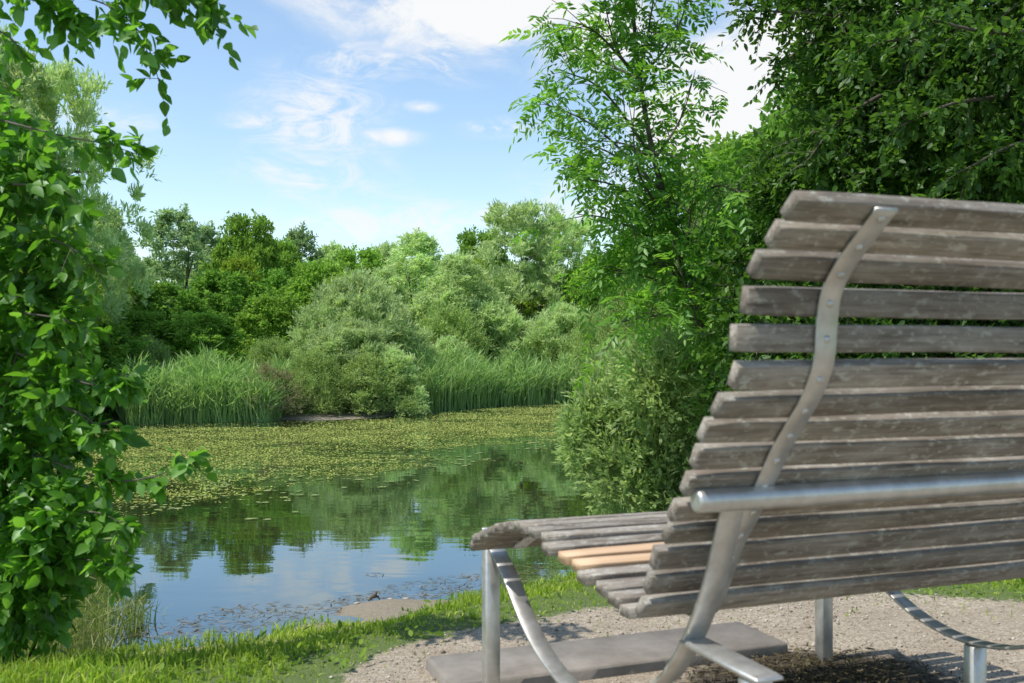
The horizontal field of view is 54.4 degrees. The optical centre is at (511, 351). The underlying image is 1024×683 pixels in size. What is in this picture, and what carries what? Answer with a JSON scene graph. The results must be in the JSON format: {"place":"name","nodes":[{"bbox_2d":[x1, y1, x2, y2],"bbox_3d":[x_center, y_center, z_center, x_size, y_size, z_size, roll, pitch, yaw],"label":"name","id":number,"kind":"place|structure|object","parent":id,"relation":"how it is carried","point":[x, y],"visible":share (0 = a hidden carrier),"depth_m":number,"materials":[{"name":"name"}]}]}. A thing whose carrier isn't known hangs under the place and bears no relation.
{"place":"outdoors","nodes":[
{"label":"outdoors","id":0,"kind":"place"},
{"bbox_2d":[12,403,648,660],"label":"water","id":1,"kind":"structure","parent":0,"point":[331,541],"depth_m":10.99,"materials":[{"name":"liquid"}]},
{"bbox_2d":[24,403,569,517],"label":"floating pond plants","id":2,"kind":"object","parent":1,"relation":"in","point":[553,419],"visible":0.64,"depth_m":20.69,"materials":[{"name":"green plant"}]},
{"bbox_2d":[75,564,560,640],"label":"floating dead stalks","id":3,"kind":"object","parent":1,"relation":"on","point":[197,629],"visible":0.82,"depth_m":7.15,"materials":[{"name":"brown plant"}]},
{"bbox_2d":[103,439,560,538],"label":"lily pads","id":4,"kind":"object","parent":1,"relation":"on","point":[336,474],"visible":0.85,"depth_m":14.48,"materials":[{"name":"green plant"}]},
{"bbox_2d":[0,0,985,289],"label":"sky","id":5,"kind":"structure","parent":0,"point":[363,123],"materials":[{"name":"blue"}]},
{"bbox_2d":[1,394,1023,682],"bbox_3d":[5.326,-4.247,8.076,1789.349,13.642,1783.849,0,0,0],"label":"ground","id":6,"kind":"structure","parent":0,"point":[959,618],"depth_m":3.37,"materials":[{"name":"beige gravel"}]},
{"bbox_2d":[0,23,84,269],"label":"willow tree","id":7,"kind":"object","parent":6,"relation":"on","point":[15,71],"visible":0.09,"depth_m":27.70,"materials":[{"name":"green plant"}]},
{"bbox_2d":[5,320,106,423],"bbox_3d":[-12.020,0.494,23.923,4.293,3.491,3.966,0,0,-44],"label":"deciduous tree","id":8,"kind":"object","parent":6,"relation":"on","point":[93,363],"visible":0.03,"depth_m":24.55,"materials":[{"name":"green plant"}]},
{"bbox_2d":[19,222,124,416],"bbox_3d":[-11.860,-0.689,25.904,3.038,5.586,3.107,0,0,15],"label":"deciduous tree","id":9,"kind":"object","parent":6,"relation":"on","point":[102,320],"visible":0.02,"depth_m":26.10,"materials":[{"name":"green plant"}]},
{"bbox_2d":[0,53,164,369],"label":"willow tree","id":10,"kind":"object","parent":6,"relation":"on","point":[82,111],"visible":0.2,"depth_m":29.83,"materials":[{"name":"green plant"}]},
{"bbox_2d":[0,576,173,664],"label":"sedge tuft","id":11,"kind":"object","parent":6,"relation":"on","point":[100,609],"visible":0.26,"depth_m":6.25,"materials":[{"name":"green plant"}]},
{"bbox_2d":[67,319,158,422],"bbox_3d":[-11.433,0.515,27.058,4.024,2.923,3.718,0,0,-30],"label":"deciduous tree","id":12,"kind":"object","parent":6,"relation":"on","point":[130,346],"visible":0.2,"depth_m":26.75,"materials":[{"name":"green plant"}]},
{"bbox_2d":[81,203,153,387],"bbox_3d":[-13.653,-1.654,33.984,3.033,6.985,3.124,0,0,37],"label":"willow tree","id":13,"kind":"object","parent":6,"relation":"on","point":[137,269],"visible":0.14,"depth_m":33.88,"materials":[{"name":"green plant"}]},
{"bbox_2d":[0,0,258,665],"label":"dogwood shrub","id":14,"kind":"object","parent":6,"relation":"on","point":[48,550],"visible":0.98,"depth_m":3.07,"materials":[{"name":"green plant"}]},
{"bbox_2d":[111,253,162,303],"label":"willow tree","id":15,"kind":"object","parent":6,"relation":"on","point":[115,293],"depth_m":35.81,"materials":[{"name":"green plant"}]},
{"bbox_2d":[116,334,176,404],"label":"willow shrub","id":16,"kind":"object","parent":6,"relation":"on","point":[154,352],"visible":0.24,"depth_m":28.66,"materials":[{"name":"green plant"}]},
{"bbox_2d":[101,308,193,369],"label":"deciduous tree","id":17,"kind":"object","parent":6,"relation":"on","point":[146,317],"visible":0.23,"depth_m":30.51,"materials":[{"name":"green plant"}]},
{"bbox_2d":[102,260,195,301],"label":"willow tree","id":18,"kind":"object","parent":6,"relation":"on","point":[173,280],"visible":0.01,"depth_m":60.51,"materials":[{"name":"green plant"}]},
{"bbox_2d":[110,278,218,349],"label":"deciduous tree","id":19,"kind":"object","parent":6,"relation":"on","point":[183,297],"visible":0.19,"depth_m":33.67,"materials":[{"name":"green plant"}]},
{"bbox_2d":[128,203,211,316],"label":"poplar tree","id":20,"kind":"object","parent":6,"relation":"on","point":[189,237],"visible":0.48,"depth_m":46.27,"materials":[{"name":"green plant"}]},
{"bbox_2d":[164,220,228,302],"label":"poplar tree","id":21,"kind":"object","parent":6,"relation":"on","point":[210,233],"visible":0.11,"depth_m":49.59,"materials":[{"name":"green plant"}]},
{"bbox_2d":[141,310,257,369],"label":"deciduous tree","id":22,"kind":"object","parent":6,"relation":"on","point":[184,332],"visible":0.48,"depth_m":30.52,"materials":[{"name":"green plant"}]},
{"bbox_2d":[112,339,308,423],"bbox_3d":[-8.609,0.756,27.128,7.152,2.288,4.762,0,0,-23],"label":"reed bed","id":23,"kind":"object","parent":6,"relation":"on","point":[199,388],"visible":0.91,"depth_m":25.95,"materials":[{"name":"green plant"}]},
{"bbox_2d":[166,269,284,352],"bbox_3d":[-10.949,-0.664,37.943,5.286,5.054,4.884,0,0,-20],"label":"deciduous tree","id":24,"kind":"object","parent":6,"relation":"on","point":[212,285],"visible":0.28,"depth_m":37.29,"materials":[{"name":"green plant"}]},
{"bbox_2d":[190,208,289,293],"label":"deciduous tree","id":25,"kind":"object","parent":6,"relation":"on","point":[242,240],"visible":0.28,"depth_m":43.38,"materials":[{"name":"green plant"}]},
{"bbox_2d":[215,251,265,353],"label":"deciduous tree","id":26,"kind":"object","parent":6,"relation":"on","point":[235,263],"visible":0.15,"depth_m":39.62,"materials":[{"name":"green plant"}]},
{"bbox_2d":[234,266,289,356],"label":"deciduous tree","id":27,"kind":"object","parent":6,"relation":"on","point":[276,278],"visible":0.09,"depth_m":41.67,"materials":[{"name":"green plant"}]},
{"bbox_2d":[223,291,304,367],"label":"deciduous tree","id":28,"kind":"object","parent":6,"relation":"on","point":[274,312],"visible":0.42,"depth_m":34.31,"materials":[{"name":"green plant"}]},
{"bbox_2d":[227,357,317,418],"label":"bare twig shrub","id":29,"kind":"object","parent":6,"relation":"on","point":[266,370],"visible":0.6,"depth_m":26.82,"materials":[{"name":"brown plant"}]},
{"bbox_2d":[239,335,307,393],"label":"willow shrub","id":30,"kind":"object","parent":6,"relation":"on","point":[272,345],"visible":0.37,"depth_m":29.78,"materials":[{"name":"green plant"}]},
{"bbox_2d":[256,235,302,287],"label":"deciduous tree","id":31,"kind":"object","parent":6,"relation":"on","point":[287,260],"visible":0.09,"depth_m":47.87,"materials":[{"name":"green plant"}]},
{"bbox_2d":[279,221,327,303],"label":"poplar tree","id":32,"kind":"object","parent":6,"relation":"on","point":[300,237],"visible":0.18,"depth_m":49.59,"materials":[{"name":"green plant"}]},
{"bbox_2d":[264,256,348,335],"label":"deciduous tree","id":33,"kind":"object","parent":6,"relation":"on","point":[308,271],"visible":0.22,"depth_m":39.37,"materials":[{"name":"green plant"}]},
{"bbox_2d":[283,296,345,397],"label":"willow shrub","id":34,"kind":"object","parent":6,"relation":"on","point":[312,316],"visible":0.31,"depth_m":31.11,"materials":[{"name":"green plant"}]},
{"bbox_2d":[284,346,352,415],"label":"willow shrub","id":35,"kind":"object","parent":6,"relation":"on","point":[315,374],"visible":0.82,"depth_m":27.98,"materials":[{"name":"green plant"}]},
{"bbox_2d":[313,240,346,296],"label":"willow tree","id":36,"kind":"object","parent":6,"relation":"on","point":[330,252],"visible":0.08,"depth_m":51.61,"materials":[{"name":"green plant"}]},
{"bbox_2d":[306,270,383,331],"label":"deciduous tree","id":37,"kind":"object","parent":6,"relation":"on","point":[329,282],"visible":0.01,"depth_m":38.73,"materials":[{"name":"green plant"}]},
{"bbox_2d":[298,313,403,412],"bbox_3d":[-4.802,0.422,30.401,4.388,3.260,3.930,0,0,38],"label":"willow shrub","id":38,"kind":"object","parent":6,"relation":"on","point":[346,331],"visible":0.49,"depth_m":29.41,"materials":[{"name":"green plant"}]},
{"bbox_2d":[330,243,388,277],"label":"deciduous tree","id":39,"kind":"object","parent":6,"relation":"on","point":[347,257],"visible":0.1,"depth_m":49.57,"materials":[{"name":"green plant"}]},
{"bbox_2d":[296,261,426,406],"bbox_3d":[-5.082,-0.417,32.255,5.352,5.094,4.793,0,0,38],"label":"willow shrub","id":40,"kind":"object","parent":6,"relation":"on","point":[358,291],"visible":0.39,"depth_m":31.73,"materials":[{"name":"green plant"}]},
{"bbox_2d":[298,349,432,418],"bbox_3d":[-4.245,1.026,29.009,3.947,2.299,3.679,0,0,-5],"label":"willow shrub","id":41,"kind":"object","parent":6,"relation":"on","point":[366,364],"visible":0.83,"depth_m":28.24,"materials":[{"name":"green plant"}]},
{"bbox_2d":[368,591,379,600],"bbox_3d":[-1.014,1.793,7.306,0.094,0.073,0.043,0,0,0],"label":"driftwood","id":42,"kind":"object","parent":6,"relation":"on","point":[374,595],"visible":1,"depth_m":7.30,"materials":[{"name":"wood"}]},
{"bbox_2d":[351,345,432,415],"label":"willow shrub","id":43,"kind":"object","parent":6,"relation":"on","point":[410,370],"visible":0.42,"depth_m":29.15,"materials":[{"name":"green plant"}]},
{"bbox_2d":[371,240,416,293],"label":"willow tree","id":44,"kind":"object","parent":6,"relation":"on","point":[384,248],"visible":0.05,"depth_m":52.59,"materials":[{"name":"green plant"}]},
{"bbox_2d":[369,265,421,323],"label":"willow tree","id":45,"kind":"object","parent":6,"relation":"on","point":[388,271],"visible":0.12,"depth_m":40.82,"materials":[{"name":"green plant"}]},
{"bbox_2d":[382,258,440,289],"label":"deciduous tree","id":46,"kind":"object","parent":6,"relation":"on","point":[415,285],"depth_m":66.23,"materials":[{"name":"green plant"}]},
{"bbox_2d":[383,319,443,396],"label":"willow shrub","id":47,"kind":"object","parent":6,"relation":"on","point":[423,337],"visible":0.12,"depth_m":32.67,"materials":[{"name":"green plant"}]},
{"bbox_2d":[381,227,467,341],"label":"willow tree","id":48,"kind":"object","parent":6,"relation":"on","point":[422,248],"visible":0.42,"depth_m":41.52,"materials":[{"name":"green plant"}]},
{"bbox_2d":[434,332,474,362],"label":"willow shrub","id":49,"kind":"object","parent":6,"relation":"on","point":[442,341],"visible":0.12,"depth_m":35.24,"materials":[{"name":"green plant"}]},
{"bbox_2d":[411,300,499,364],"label":"willow shrub","id":50,"kind":"object","parent":6,"relation":"on","point":[436,323],"visible":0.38,"depth_m":37.55,"materials":[{"name":"green plant"}]},
{"bbox_2d":[406,251,517,359],"bbox_3d":[-2.396,-1.166,40.050,4.362,5.898,4.492,0,0,44],"label":"willow tree","id":51,"kind":"object","parent":6,"relation":"on","point":[463,269],"visible":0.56,"depth_m":39.32,"materials":[{"name":"green plant"}]},
{"bbox_2d":[457,254,492,353],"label":"deciduous tree","id":52,"kind":"object","parent":6,"relation":"on","point":[482,263],"depth_m":45.69,"materials":[{"name":"green plant"}]},
{"bbox_2d":[455,224,514,296],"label":"deciduous tree","id":53,"kind":"object","parent":6,"relation":"on","point":[468,239],"visible":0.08,"depth_m":49.57,"materials":[{"name":"green plant"}]},
{"bbox_2d":[445,291,553,372],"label":"willow shrub","id":54,"kind":"object","parent":6,"relation":"on","point":[510,318],"visible":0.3,"depth_m":39.06,"materials":[{"name":"green plant"}]},
{"bbox_2d":[0,569,1023,682],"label":"grass","id":55,"kind":"structure","parent":6,"relation":"on","point":[86,662],"depth_m":3.16,"materials":[{"name":"green plant"}]},
{"bbox_2d":[454,198,582,368],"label":"willow tree","id":56,"kind":"object","parent":6,"relation":"on","point":[513,222],"visible":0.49,"depth_m":42.19,"materials":[{"name":"green plant"}]},
{"bbox_2d":[405,334,633,411],"bbox_3d":[0.353,0.624,34.856,12.721,2.524,5.374,0,0,-31],"label":"reed bed","id":57,"kind":"object","parent":6,"relation":"on","point":[467,381],"visible":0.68,"depth_m":33.95,"materials":[{"name":"green plant"}]},
{"bbox_2d":[484,295,557,365],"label":"deciduous tree","id":58,"kind":"object","parent":6,"relation":"on","point":[527,310],"visible":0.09,"depth_m":43.19,"materials":[{"name":"green plant"}]},
{"bbox_2d":[491,261,564,347],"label":"deciduous tree","id":59,"kind":"object","parent":6,"relation":"on","point":[531,270],"visible":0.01,"depth_m":46.16,"materials":[{"name":"green plant"}]},
{"bbox_2d":[512,212,604,324],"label":"willow tree","id":60,"kind":"object","parent":6,"relation":"on","point":[578,247],"visible":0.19,"depth_m":44.04,"materials":[{"name":"green plant"}]},
{"bbox_2d":[519,301,598,371],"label":"willow shrub","id":61,"kind":"object","parent":6,"relation":"on","point":[561,320],"visible":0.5,"depth_m":38.27,"materials":[{"name":"green plant"}]},
{"bbox_2d":[547,250,620,360],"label":"deciduous tree","id":62,"kind":"object","parent":6,"relation":"on","point":[569,271],"visible":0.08,"depth_m":41.41,"materials":[{"name":"green plant"}]},
{"bbox_2d":[554,303,623,400],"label":"willow shrub","id":63,"kind":"object","parent":6,"relation":"on","point":[580,344],"visible":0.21,"depth_m":36.53,"materials":[{"name":"green plant"}]},
{"bbox_2d":[426,622,787,682],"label":"concrete slab","id":64,"kind":"structure","parent":6,"relation":"on","point":[609,656],"depth_m":3.00,"materials":[{"name":"grey concrete"}]},
{"bbox_2d":[576,228,650,346],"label":"deciduous tree","id":65,"kind":"object","parent":6,"relation":"on","point":[583,305],"visible":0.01,"depth_m":40.24,"materials":[{"name":"green plant"}]},
{"bbox_2d":[573,264,657,401],"bbox_3d":[3.485,-0.021,27.117,3.907,5.560,3.642,0,0,37],"label":"willow shrub","id":66,"kind":"object","parent":6,"relation":"on","point":[607,329],"visible":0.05,"depth_m":26.75,"materials":[{"name":"green plant"}]},
{"bbox_2d":[498,0,791,397],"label":"ash tree","id":67,"kind":"object","parent":6,"relation":"on","point":[663,245],"visible":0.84,"depth_m":8.72,"materials":[{"name":"green plant"}]},
{"bbox_2d":[551,321,750,515],"bbox_3d":[1.865,0.911,10.781,2.927,2.692,2.489,0,0,-28],"label":"willow shrub","id":68,"kind":"object","parent":6,"relation":"on","point":[639,443],"visible":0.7,"depth_m":10.17,"materials":[{"name":"green plant"}]},
{"bbox_2d":[609,200,748,418],"bbox_3d":[3.698,-0.154,18.836,3.642,5.741,3.907,0,0,-8],"label":"willow shrub","id":69,"kind":"object","parent":6,"relation":"on","point":[660,291],"visible":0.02,"depth_m":18.95,"materials":[{"name":"green plant"}]},
{"bbox_2d":[616,124,767,333],"bbox_3d":[5.196,-1.789,23.854,5.701,7.117,5.525,0,0,-29],"label":"deciduous tree","id":70,"kind":"object","parent":6,"relation":"on","point":[724,144],"visible":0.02,"depth_m":23.31,"materials":[{"name":"green plant"}]},
{"bbox_2d":[647,156,772,389],"bbox_3d":[2.260,-0.091,10.662,1.724,3.991,1.383,0,0,0],"label":"elder shrub","id":71,"kind":"object","parent":6,"relation":"on","point":[734,183],"visible":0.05,"depth_m":10.54,"materials":[{"name":"green plant"}]},
{"bbox_2d":[470,190,1023,682],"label":"park bench","id":72,"kind":"object","parent":6,"relation":"on","point":[804,480],"visible":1,"depth_m":1.63,"materials":[{"name":"grey wood"}]},
{"bbox_2d":[679,639,963,682],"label":"ground litter","id":73,"kind":"object","parent":6,"relation":"on","point":[828,677],"visible":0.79,"depth_m":2.94,"materials":[{"name":"brown plant"}]},
{"bbox_2d":[675,195,999,468],"bbox_3d":[2.584,0.236,7.676,2.426,3.045,2.430,0,0,0],"label":"hazel shrub","id":74,"kind":"object","parent":6,"relation":"on","point":[729,253],"visible":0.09,"depth_m":7.92,"materials":[{"name":"green plant"}]},
{"bbox_2d":[693,32,1017,387],"bbox_3d":[6.108,-1.832,16.935,5.563,7.859,5.140,0,0,40],"label":"deciduous tree","id":75,"kind":"object","parent":6,"relation":"on","point":[772,129],"visible":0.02,"depth_m":17.32,"materials":[{"name":"green plant"}]},
{"bbox_2d":[710,0,1023,358],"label":"shade tree","id":76,"kind":"object","parent":6,"relation":"on","point":[863,56],"visible":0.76,"depth_m":6.43,"materials":[{"name":"green plant"}]},
{"bbox_2d":[855,283,1023,387],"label":"hazel shrub","id":77,"kind":"object","parent":6,"relation":"on","point":[963,323],"visible":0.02,"depth_m":6.89,"materials":[{"name":"green plant"}]},
{"bbox_2d":[329,590,1023,682],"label":"gravel","id":78,"kind":"structure","parent":0,"point":[796,631],"depth_m":3.35,"materials":[{"name":"beige gravel"}]}
]}

